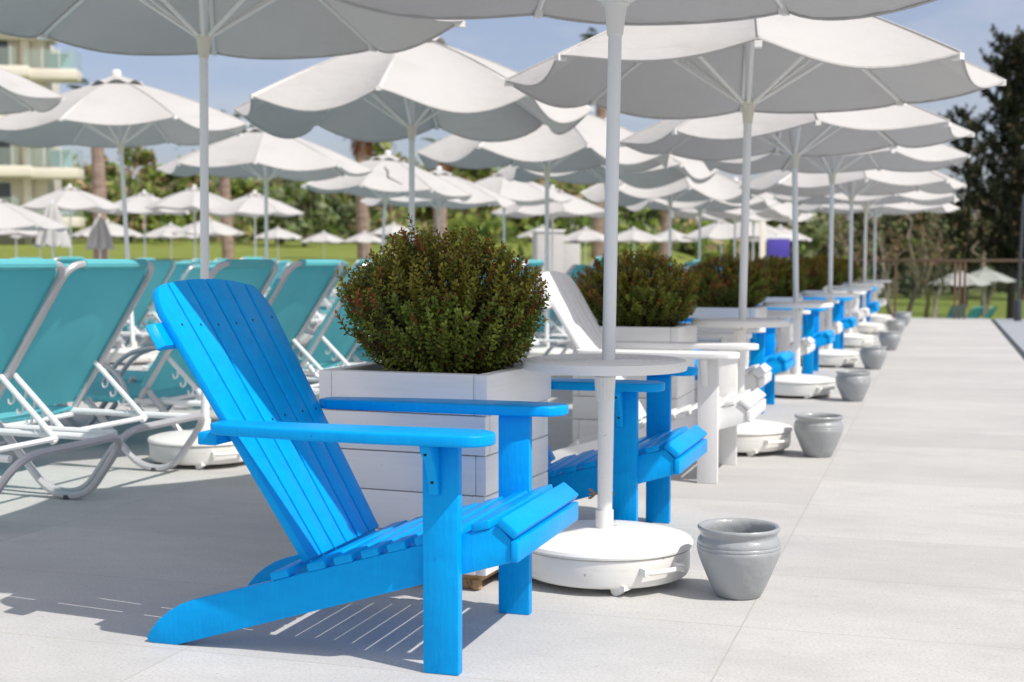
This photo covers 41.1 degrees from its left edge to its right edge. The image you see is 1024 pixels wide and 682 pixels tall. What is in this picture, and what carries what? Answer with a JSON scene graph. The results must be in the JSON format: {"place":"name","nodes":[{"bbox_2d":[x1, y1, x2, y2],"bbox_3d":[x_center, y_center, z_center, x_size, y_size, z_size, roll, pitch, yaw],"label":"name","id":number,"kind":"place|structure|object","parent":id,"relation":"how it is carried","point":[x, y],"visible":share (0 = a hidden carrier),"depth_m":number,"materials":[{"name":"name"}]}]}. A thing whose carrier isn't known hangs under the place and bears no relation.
{"place":"outdoors","nodes":[
{"label":"outdoors","id":0,"kind":"place"},
{"bbox_2d":[0,288,1023,681],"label":"pool deck","id":1,"kind":"structure","parent":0,"point":[898,516],"depth_m":4.38,"materials":[{"name":"stone"}]},
{"bbox_2d":[0,67,64,113],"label":"parasol","id":2,"kind":"object","parent":1,"relation":"on","point":[19,94],"visible":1,"depth_m":11.11,"materials":[{"name":"white fabric"}]},
{"bbox_2d":[0,199,67,231],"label":"parasol","id":3,"kind":"object","parent":1,"relation":"on","point":[13,217],"visible":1,"depth_m":23.59,"materials":[{"name":"white fabric"}]},
{"bbox_2d":[34,199,71,258],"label":"closed parasol","id":4,"kind":"object","parent":1,"relation":"on","point":[51,238],"visible":0.76,"depth_m":29.75,"materials":[{"name":"white fabric"}]},
{"bbox_2d":[0,259,122,499],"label":"sun lounger","id":5,"kind":"object","parent":1,"relation":"on","point":[29,288],"visible":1,"depth_m":5.62,"materials":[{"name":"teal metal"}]},
{"bbox_2d":[20,184,121,256],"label":"parasol","id":6,"kind":"object","parent":1,"relation":"on","point":[69,199],"visible":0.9,"depth_m":33.34,"materials":[{"name":"white fabric"}]},
{"bbox_2d":[85,213,114,258],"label":"closed parasol","id":7,"kind":"object","parent":1,"relation":"on","point":[99,238],"visible":0.98,"depth_m":37.73,"materials":[{"name":"grey fabric"}]},
{"bbox_2d":[0,259,204,491],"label":"sun lounger","id":8,"kind":"object","parent":1,"relation":"on","point":[83,321],"visible":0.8,"depth_m":6.20,"materials":[{"name":"teal fabric"}]},
{"bbox_2d":[71,219,143,258],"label":"parasol","id":9,"kind":"object","parent":1,"relation":"on","point":[116,230],"visible":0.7,"depth_m":49.41,"materials":[{"name":"white fabric"}]},
{"bbox_2d":[0,69,248,364],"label":"parasol","id":10,"kind":"object","parent":1,"relation":"on","point":[115,109],"visible":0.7,"depth_m":13.03,"materials":[{"name":"white fabric"}]},
{"bbox_2d":[101,190,189,257],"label":"parasol","id":11,"kind":"object","parent":1,"relation":"on","point":[136,203],"visible":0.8,"depth_m":37.41,"materials":[{"name":"white fabric"}]},
{"bbox_2d":[117,260,175,347],"bbox_3d":[-4.244,-0.329,14.059,1.955,1.012,0.740,1,3,15],"label":"sun lounger","id":12,"kind":"object","parent":1,"relation":"on","point":[163,271],"visible":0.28,"depth_m":14.07,"materials":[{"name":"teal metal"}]},
{"bbox_2d":[0,259,318,445],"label":"sun lounger","id":13,"kind":"object","parent":1,"relation":"on","point":[168,374],"visible":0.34,"depth_m":7.14,"materials":[{"name":"teal fabric"}]},
{"bbox_2d":[142,222,199,259],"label":"parasol","id":14,"kind":"object","parent":1,"relation":"on","point":[165,231],"visible":0.86,"depth_m":51.31,"materials":[{"name":"white fabric"}]},
{"bbox_2d":[144,185,229,258],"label":"parasol","id":15,"kind":"object","parent":1,"relation":"on","point":[187,199],"visible":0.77,"depth_m":35.30,"materials":[{"name":"white fabric"}]},
{"bbox_2d":[55,259,340,426],"bbox_3d":[-1.796,0.016,8.199,1.955,1.009,0.740,1,4,17],"label":"sun lounger","id":16,"kind":"object","parent":1,"relation":"on","point":[297,293],"visible":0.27,"depth_m":8.06,"materials":[{"name":"teal fabric"}]},
{"bbox_2d":[171,218,244,235],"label":"parasol","id":17,"kind":"object","parent":1,"relation":"on","point":[216,228],"visible":0.7,"depth_m":47.32,"materials":[{"name":"white fabric"}]},
{"bbox_2d":[0,0,464,469],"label":"parasol","id":18,"kind":"object","parent":1,"relation":"on","point":[271,29],"visible":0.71,"depth_m":7.37,"materials":[{"name":"white fabric"}]},
{"bbox_2d":[209,190,303,256],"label":"parasol","id":19,"kind":"object","parent":1,"relation":"on","point":[251,204],"visible":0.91,"depth_m":34.32,"materials":[{"name":"white fabric"}]},
{"bbox_2d":[142,260,385,409],"bbox_3d":[-1.501,-0.047,9.277,1.955,1.007,0.740,1,4,19],"label":"sun lounger","id":20,"kind":"object","parent":1,"relation":"on","point":[329,342],"visible":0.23,"depth_m":9.01,"materials":[{"name":"teal fabric"}]},
{"bbox_2d":[157,127,373,297],"bbox_3d":[-2.957,-1.309,16.452,2.390,2.686,2.390,1,4,17],"label":"parasol","id":21,"kind":"object","parent":1,"relation":"on","point":[265,157],"visible":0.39,"depth_m":15.94,"materials":[{"name":"white fabric"}]},
{"bbox_2d":[146,279,577,675],"bbox_3d":[-0.388,0.310,3.672,1.023,0.951,0.809,1,4,17],"label":"garden chair","id":22,"kind":"object","parent":1,"relation":"on","point":[228,340],"visible":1,"depth_m":3.54,"materials":[{"name":"blue paint"}]},
{"bbox_2d":[300,150,472,254],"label":"parasol","id":23,"kind":"object","parent":1,"relation":"on","point":[387,179],"visible":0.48,"depth_m":19.31,"materials":[{"name":"white fabric"}]},
{"bbox_2d":[233,37,593,255],"bbox_3d":[-0.710,-0.911,9.717,2.390,2.681,2.390,-1,4,-17],"label":"parasol","id":24,"kind":"object","parent":1,"relation":"on","point":[436,83],"visible":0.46,"depth_m":9.23,"materials":[{"name":"white fabric"}]},
{"bbox_2d":[319,361,550,589],"bbox_3d":[-0.236,0.410,4.446,0.571,0.660,0.566,1,4,21],"label":"planter box","id":25,"kind":"object","parent":1,"relation":"on","point":[389,478],"visible":0.52,"depth_m":4.19,"materials":[{"name":"white wood"}]},
{"bbox_2d":[335,213,550,373],"bbox_3d":[-0.226,-0.119,4.439,0.694,0.583,0.684,0,3,-6],"label":"boxwood bush","id":26,"kind":"object","parent":25,"relation":"in","point":[411,316],"visible":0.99,"depth_m":4.24,"materials":[{"name":"green plant"}]},
{"bbox_2d":[360,166,515,252],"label":"parasol","id":27,"kind":"object","parent":1,"relation":"on","point":[483,196],"visible":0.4,"depth_m":22.46,"materials":[{"name":"white fabric"}]},
{"bbox_2d":[361,260,570,362],"bbox_3d":[-0.471,-0.227,12.322,1.954,1.010,0.740,1,3,16],"label":"sun lounger","id":28,"kind":"object","parent":1,"relation":"on","point":[534,263],"visible":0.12,"depth_m":12.11,"materials":[{"name":"metal"}]},
{"bbox_2d":[474,168,571,245],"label":"parasol","id":29,"kind":"object","parent":1,"relation":"on","point":[526,194],"visible":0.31,"depth_m":25.19,"materials":[{"name":"white fabric"}]},
{"bbox_2d":[416,113,671,357],"bbox_3d":[0.339,-1.091,13.248,2.390,2.626,2.390,-3,4,-37],"label":"parasol","id":30,"kind":"object","parent":1,"relation":"on","point":[547,151],"visible":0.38,"depth_m":12.75,"materials":[{"name":"white fabric"}]},
{"bbox_2d":[491,185,604,270],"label":"parasol","id":31,"kind":"object","parent":1,"relation":"on","point":[576,207],"visible":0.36,"depth_m":27.97,"materials":[{"name":"white fabric"}]},
{"bbox_2d":[531,230,579,290],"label":"white kiosk","id":32,"kind":"object","parent":1,"relation":"on","point":[566,256],"visible":0.63,"depth_m":43.57,"materials":[{"name":"fabric"}]},
{"bbox_2d":[534,264,586,348],"bbox_3d":[0.015,-0.302,14.003,1.955,0.964,0.740,1,4,16],"label":"sun lounger","id":33,"kind":"object","parent":1,"relation":"on","point":[573,269],"visible":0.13,"depth_m":13.74,"materials":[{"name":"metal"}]},
{"bbox_2d":[438,281,706,523],"bbox_3d":[0.163,0.231,5.016,1.023,0.951,0.809,1,4,17],"label":"garden chair","id":34,"kind":"object","parent":1,"relation":"on","point":[658,455],"visible":0.4,"depth_m":4.69,"materials":[{"name":"blue paint"}]},
{"bbox_2d":[563,226,603,263],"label":"parasol","id":35,"kind":"object","parent":1,"relation":"on","point":[585,234],"visible":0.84,"depth_m":49.36,"materials":[{"name":"white fabric"}]},
{"bbox_2d":[498,118,718,188],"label":"parasol","id":36,"kind":"object","parent":1,"relation":"on","point":[694,171],"visible":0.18,"depth_m":16.54,"materials":[{"name":"white fabric"}]},
{"bbox_2d":[571,323,696,441],"bbox_3d":[0.662,0.241,7.335,0.571,0.660,0.566,1,4,17],"label":"planter box","id":37,"kind":"object","parent":1,"relation":"on","point":[585,413],"visible":0.12,"depth_m":7.12,"materials":[{"name":"white wood"}]},
{"bbox_2d":[571,246,700,326],"bbox_3d":[0.644,-0.256,7.300,0.759,0.512,0.700,0,3,-8],"label":"boxwood bush","id":38,"kind":"object","parent":37,"relation":"in","point":[646,297],"visible":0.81,"depth_m":7.12,"materials":[{"name":"green plant"}]},
{"bbox_2d":[336,0,936,595],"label":"parasol","id":39,"kind":"object","parent":1,"relation":"on","point":[604,550],"visible":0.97,"depth_m":4.26,"materials":[{"name":"white metal"}]},
{"bbox_2d":[618,226,663,261],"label":"parasol","id":40,"kind":"object","parent":1,"relation":"on","point":[633,234],"visible":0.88,"depth_m":51.31,"materials":[{"name":"white fabric"}]},
{"bbox_2d":[537,271,765,483],"bbox_3d":[0.661,0.144,6.503,1.023,0.951,0.809,1,4,17],"label":"garden chair","id":41,"kind":"object","parent":1,"relation":"on","point":[720,410],"visible":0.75,"depth_m":6.35,"materials":[{"name":"white paint"}]},
{"bbox_2d":[580,172,755,258],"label":"parasol","id":42,"kind":"object","parent":1,"relation":"on","point":[718,186],"visible":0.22,"depth_m":18.69,"materials":[{"name":"white fabric"}]},
{"bbox_2d":[590,270,771,403],"bbox_3d":[0.998,0.049,8.122,1.023,0.951,0.809,1,4,17],"label":"garden chair","id":43,"kind":"object","parent":1,"relation":"on","point":[758,376],"visible":0.17,"depth_m":7.82,"materials":[{"name":"white paint"}]},
{"bbox_2d":[625,194,778,264],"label":"parasol","id":44,"kind":"object","parent":1,"relation":"on","point":[760,202],"visible":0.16,"depth_m":22.34,"materials":[{"name":"white fabric"}]},
{"bbox_2d":[681,220,758,258],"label":"parasol","id":45,"kind":"object","parent":1,"relation":"on","point":[721,231],"visible":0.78,"depth_m":41.28,"materials":[{"name":"white fabric"}]},
{"bbox_2d":[688,305,766,359],"bbox_3d":[1.578,0.071,10.218,0.571,0.660,0.566,1,4,19],"label":"planter box","id":46,"kind":"object","parent":1,"relation":"on","point":[713,312],"visible":0.06,"depth_m":9.95,"materials":[{"name":"white wood"}]},
{"bbox_2d":[684,254,775,307],"bbox_3d":[1.592,-0.414,10.172,0.754,0.487,0.734,-3,4,-40],"label":"boxwood bush","id":47,"kind":"object","parent":46,"relation":"on","point":[718,289],"visible":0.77,"depth_m":10.00,"materials":[{"name":"green plant"}]},
{"bbox_2d":[660,280,795,413],"bbox_3d":[1.389,-0.021,9.321,1.023,0.951,0.809,1,4,18],"label":"garden chair","id":48,"kind":"object","parent":1,"relation":"on","point":[779,362],"visible":0.3,"depth_m":9.06,"materials":[{"name":"blue paint"}]},
{"bbox_2d":[672,177,800,257],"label":"parasol","id":49,"kind":"object","parent":1,"relation":"on","point":[779,210],"visible":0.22,"depth_m":25.47,"materials":[{"name":"white fabric"}]},
{"bbox_2d":[697,518,780,599],"bbox_3d":[0.677,0.656,4.084,0.249,0.212,0.249,0,3,0],"label":"plant pot","id":50,"kind":"object","parent":1,"relation":"on","point":[738,557],"visible":1,"depth_m":4.00,"materials":[{"name":"grey ceramic"}]},
{"bbox_2d":[683,267,814,374],"bbox_3d":[1.895,-0.119,10.994,1.023,0.951,0.809,1,4,18],"label":"garden chair","id":51,"kind":"object","parent":1,"relation":"on","point":[785,339],"visible":0.34,"depth_m":10.61,"materials":[{"name":"white paint"}]},
{"bbox_2d":[694,213,814,259],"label":"parasol","id":52,"kind":"object","parent":1,"relation":"on","point":[754,218],"visible":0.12,"depth_m":28.23,"materials":[{"name":"white fabric"}]},
{"bbox_2d":[504,15,1005,456],"bbox_3d":[1.234,-0.683,7.154,2.390,2.525,2.390,-1,3,-14],"label":"parasol","id":53,"kind":"object","parent":1,"relation":"on","point":[779,64],"visible":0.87,"depth_m":7.16,"materials":[{"name":"white fabric"}]},
{"bbox_2d":[759,221,790,258],"bbox_3d":[7.319,-2.527,37.937,0.880,2.600,0.080,0,3,0],"label":"sign stand","id":54,"kind":"object","parent":1,"relation":"on","point":[778,245],"visible":0.53,"depth_m":37.90,"materials":[{"name":"purple"}]},
{"bbox_2d":[720,266,834,374],"bbox_3d":[2.347,-0.191,12.210,1.023,0.951,0.809,1,4,17],"label":"garden chair","id":55,"kind":"object","parent":1,"relation":"on","point":[810,362],"visible":0.35,"depth_m":11.83,"materials":[{"name":"blue paint"}]},
{"bbox_2d":[759,296,802,342],"bbox_3d":[2.476,-0.098,13.107,0.571,0.660,0.566,1,4,16],"label":"planter box","id":56,"kind":"object","parent":1,"relation":"on","point":[774,299],"visible":0.02,"depth_m":12.81,"materials":[{"name":"white wood"}]},
{"bbox_2d":[748,253,809,296],"bbox_3d":[2.466,-0.588,13.057,0.760,0.499,0.701,-3,5,-44],"label":"boxwood bush","id":57,"kind":"object","parent":56,"relation":"in","point":[780,282],"visible":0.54,"depth_m":12.89,"materials":[{"name":"green plant"}]},
{"bbox_2d":[620,104,974,398],"bbox_3d":[2.074,-0.834,10.060,2.390,2.485,2.391,-1,4,-17],"label":"parasol","id":58,"kind":"object","parent":1,"relation":"on","point":[794,137],"visible":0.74,"depth_m":10.01,"materials":[{"name":"white fabric"}]},
{"bbox_2d":[799,290,827,329],"bbox_3d":[3.393,-0.267,15.990,0.571,0.660,0.566,1,4,18],"label":"planter box","id":59,"kind":"object","parent":1,"relation":"on","point":[810,291],"depth_m":15.69,"materials":[{"name":"white wood"}]},
{"bbox_2d":[785,256,835,290],"bbox_3d":[3.387,-0.754,15.957,0.734,0.488,0.754,-2,4,-30],"label":"boxwood bush","id":60,"kind":"object","parent":59,"relation":"on","point":[817,279],"visible":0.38,"depth_m":15.75,"materials":[{"name":"green plant"}]},
{"bbox_2d":[794,412,842,457],"bbox_3d":[1.571,0.485,7.001,0.249,0.212,0.249,3,4,37],"label":"plant pot","id":61,"kind":"object","parent":1,"relation":"on","point":[818,434],"visible":1,"depth_m":6.92,"materials":[{"name":"grey ceramic"}]},
{"bbox_2d":[802,297,856,349],"bbox_3d":[3.280,-0.362,15.133,1.023,0.951,0.809,1,4,18],"label":"garden chair","id":62,"kind":"object","parent":1,"relation":"on","point":[838,315],"visible":0.39,"depth_m":14.75,"materials":[{"name":"blue paint"}]},
{"bbox_2d":[822,285,844,290],"bbox_3d":[4.290,-0.437,18.879,0.571,0.660,0.566,1,4,18],"label":"planter box","id":63,"kind":"object","parent":1,"relation":"on","point":[825,287],"visible":0.02,"depth_m":18.57,"materials":[{"name":"white wood"}]},
{"bbox_2d":[809,254,848,285],"bbox_3d":[4.326,-0.944,18.850,0.759,0.538,0.700,-1,3,-9],"label":"boxwood bush","id":64,"kind":"object","parent":63,"relation":"in","point":[841,273],"visible":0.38,"depth_m":18.70,"materials":[{"name":"green plant"}]},
{"bbox_2d":[703,143,969,367],"bbox_3d":[3.033,-1.029,12.964,2.390,2.536,2.390,1,3,12],"label":"parasol","id":65,"kind":"object","parent":1,"relation":"on","point":[929,158],"visible":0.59,"depth_m":12.98,"materials":[{"name":"white fabric"}]},
{"bbox_2d":[739,169,966,347],"bbox_3d":[3.940,-1.160,15.871,2.390,2.456,2.390,-1,3,-15],"label":"parasol","id":66,"kind":"object","parent":1,"relation":"on","point":[853,185],"visible":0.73,"depth_m":15.71,"materials":[{"name":"white fabric"}]},
{"bbox_2d":[835,370,870,401],"bbox_3d":[2.439,0.323,9.763,0.249,0.212,0.249,-2,4,-33],"label":"plant pot","id":67,"kind":"object","parent":1,"relation":"on","point":[853,385],"visible":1,"depth_m":9.68,"materials":[{"name":"grey ceramic"}]},
{"bbox_2d":[773,190,958,333],"bbox_3d":[4.862,-1.325,18.776,2.390,2.446,2.390,1,4,20],"label":"parasol","id":68,"kind":"object","parent":1,"relation":"on","point":[919,198],"visible":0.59,"depth_m":18.71,"materials":[{"name":"white fabric"}]},
{"bbox_2d":[859,345,886,369],"bbox_3d":[3.340,0.154,12.630,0.249,0.212,0.249,-2,4,-34],"label":"plant pot","id":69,"kind":"object","parent":1,"relation":"on","point":[872,357],"visible":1,"depth_m":12.54,"materials":[{"name":"grey ceramic"}]},
{"bbox_2d":[798,202,959,322],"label":"parasol","id":70,"kind":"object","parent":1,"relation":"on","point":[904,208],"visible":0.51,"depth_m":21.54,"materials":[{"name":"white fabric"}]},
{"bbox_2d":[0,181,1023,318],"bbox_3d":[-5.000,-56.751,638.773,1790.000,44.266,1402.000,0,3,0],"label":"lawn ground","id":71,"kind":"structure","parent":0,"point":[291,251],"depth_m":73.21,"materials":[{"name":"green plant"}]},
{"bbox_2d":[0,34,84,243],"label":"hotel building","id":72,"kind":"structure","parent":71,"relation":"on","point":[27,174],"depth_m":84.47,"materials":[{"name":"beige concrete"}]},
{"bbox_2d":[65,79,107,258],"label":"palm tree","id":73,"kind":"object","parent":71,"relation":"on","point":[98,173],"visible":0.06,"depth_m":49.59,"materials":[{"name":"brown plant"}]},
{"bbox_2d":[84,146,173,242],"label":"broadleaf tree","id":74,"kind":"object","parent":71,"relation":"on","point":[145,157],"visible":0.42,"depth_m":86.82,"materials":[{"name":"green plant"}]},
{"bbox_2d":[136,173,199,239],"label":"broadleaf tree","id":75,"kind":"object","parent":71,"relation":"on","point":[177,188],"visible":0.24,"depth_m":95.45,"materials":[{"name":"green plant"}]},
{"bbox_2d":[178,110,254,258],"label":"palm tree","id":76,"kind":"object","parent":71,"relation":"on","point":[227,242],"visible":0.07,"depth_m":55.65,"materials":[{"name":"brown plant"}]},
{"bbox_2d":[197,178,261,241],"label":"broadleaf tree","id":77,"kind":"object","parent":71,"relation":"on","point":[240,187],"visible":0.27,"depth_m":90.83,"materials":[{"name":"green plant"}]},
{"bbox_2d":[244,183,297,244],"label":"olive tree","id":78,"kind":"object","parent":71,"relation":"on","point":[273,220],"visible":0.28,"depth_m":82.75,"materials":[{"name":"green plant"}]},
{"bbox_2d":[276,178,337,246],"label":"olive tree","id":79,"kind":"object","parent":71,"relation":"on","point":[304,224],"visible":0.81,"depth_m":77.08,"materials":[{"name":"green plant"}]},
{"bbox_2d":[312,192,356,236],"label":"olive tree","id":80,"kind":"object","parent":71,"relation":"on","point":[335,204],"visible":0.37,"depth_m":91.09,"materials":[{"name":"green plant"}]},
{"bbox_2d":[334,135,387,259],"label":"palm tree","id":81,"kind":"object","parent":71,"relation":"on","point":[361,150],"visible":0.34,"depth_m":57.58,"materials":[{"name":"brown plant"}]},
{"bbox_2d":[336,141,408,243],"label":"broadleaf tree","id":82,"kind":"object","parent":71,"relation":"on","point":[378,150],"visible":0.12,"depth_m":85.27,"materials":[{"name":"green plant"}]},
{"bbox_2d":[419,138,453,253],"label":"palm tree","id":83,"kind":"object","parent":71,"relation":"on","point":[443,212],"visible":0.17,"depth_m":54.60,"materials":[{"name":"brown plant"}]},
{"bbox_2d":[434,167,496,241],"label":"broadleaf tree","id":84,"kind":"object","parent":71,"relation":"on","point":[472,175],"visible":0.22,"depth_m":86.66,"materials":[{"name":"green plant"}]},
{"bbox_2d":[64,148,996,282],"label":"hillside scrub","id":85,"kind":"object","parent":71,"relation":"on","point":[85,185],"visible":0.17,"depth_m":79.63,"materials":[{"name":"green plant"}]},
{"bbox_2d":[578,27,606,257],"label":"palm tree","id":86,"kind":"object","parent":71,"relation":"on","point":[597,248],"visible":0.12,"depth_m":59.59,"materials":[{"name":"brown plant"}]},
{"bbox_2d":[618,207,661,234],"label":"olive tree","id":87,"kind":"object","parent":71,"relation":"on","point":[627,214],"visible":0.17,"depth_m":82.18,"materials":[{"name":"green plant"}]},
{"bbox_2d":[748,202,828,262],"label":"olive tree","id":88,"kind":"object","parent":71,"relation":"on","point":[809,230],"visible":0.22,"depth_m":69.32,"materials":[{"name":"green plant"}]},
{"bbox_2d":[790,212,853,261],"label":"olive tree","id":89,"kind":"object","parent":71,"relation":"on","point":[809,252],"visible":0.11,"depth_m":73.05,"materials":[{"name":"green plant"}]},
{"bbox_2d":[812,212,877,282],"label":"crooked tree","id":90,"kind":"object","parent":71,"relation":"on","point":[837,234],"visible":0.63,"depth_m":56.14,"materials":[{"name":"green plant"}]},
{"bbox_2d":[827,212,884,282],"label":"evergreen tree","id":91,"kind":"object","parent":71,"relation":"on","point":[858,218],"visible":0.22,"depth_m":83.32,"materials":[{"name":"green plant"}]},
{"bbox_2d":[854,214,909,295],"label":"evergreen tree","id":92,"kind":"object","parent":71,"relation":"on","point":[888,222],"visible":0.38,"depth_m":90.61,"materials":[{"name":"green plant"}]},
{"bbox_2d":[840,214,945,317],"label":"crooked tree","id":93,"kind":"object","parent":71,"relation":"on","point":[896,246],"visible":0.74,"depth_m":43.40,"materials":[{"name":"green plant"}]},
{"bbox_2d":[892,211,961,297],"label":"evergreen tree","id":94,"kind":"object","parent":71,"relation":"on","point":[907,281],"visible":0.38,"depth_m":87.51,"materials":[{"name":"green plant"}]},
{"bbox_2d":[904,211,965,317],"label":"crooked tree","id":95,"kind":"object","parent":71,"relation":"on","point":[938,294],"visible":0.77,"depth_m":48.65,"materials":[{"name":"green plant"}]},
{"bbox_2d":[930,103,997,305],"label":"dark conifer","id":96,"kind":"object","parent":71,"relation":"on","point":[969,172],"visible":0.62,"depth_m":75.50,"materials":[{"name":"green plant"}]},
{"bbox_2d":[960,193,1007,315],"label":"crooked tree","id":97,"kind":"object","parent":71,"relation":"on","point":[989,296],"visible":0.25,"depth_m":63.90,"materials":[{"name":"green plant"}]},
{"bbox_2d":[959,23,1023,318],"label":"dark conifer","id":98,"kind":"object","parent":71,"relation":"on","point":[1008,66],"visible":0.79,"depth_m":57.38,"materials":[{"name":"green plant"}]},
{"bbox_2d":[970,267,1015,314],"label":"parasol","id":99,"kind":"object","parent":71,"relation":"on","point":[987,274],"visible":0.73,"depth_m":56.33,"materials":[{"name":"white fabric"}]},
{"bbox_2d":[1001,39,1023,258],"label":"dark conifer","id":100,"kind":"object","parent":71,"relation":"on","point":[1015,230],"visible":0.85,"depth_m":50.40,"materials":[{"name":"green plant"}]},
{"bbox_2d":[51,0,1023,227],"label":"sky","id":101,"kind":"structure","parent":0,"point":[518,44],"materials":[{"name":"blue"}]},
{"bbox_2d":[994,319,1023,351],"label":"boardwalk","id":102,"kind":"structure","parent":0,"point":[1013,329],"depth_m":19.93,"materials":[{"name":"white concrete"}]},
{"bbox_2d":[840,259,1023,318],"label":"glass fence","id":103,"kind":"object","parent":102,"relation":"on","point":[955,261],"visible":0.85,"depth_m":23.55,"materials":[{"name":"brown metal"}]},
{"bbox_2d":[1014,194,1023,320],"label":"dark post","id":104,"kind":"object","parent":102,"relation":"on","point":[1017,309],"visible":1,"depth_m":22.72,"materials":[{"name":"grey metal"}]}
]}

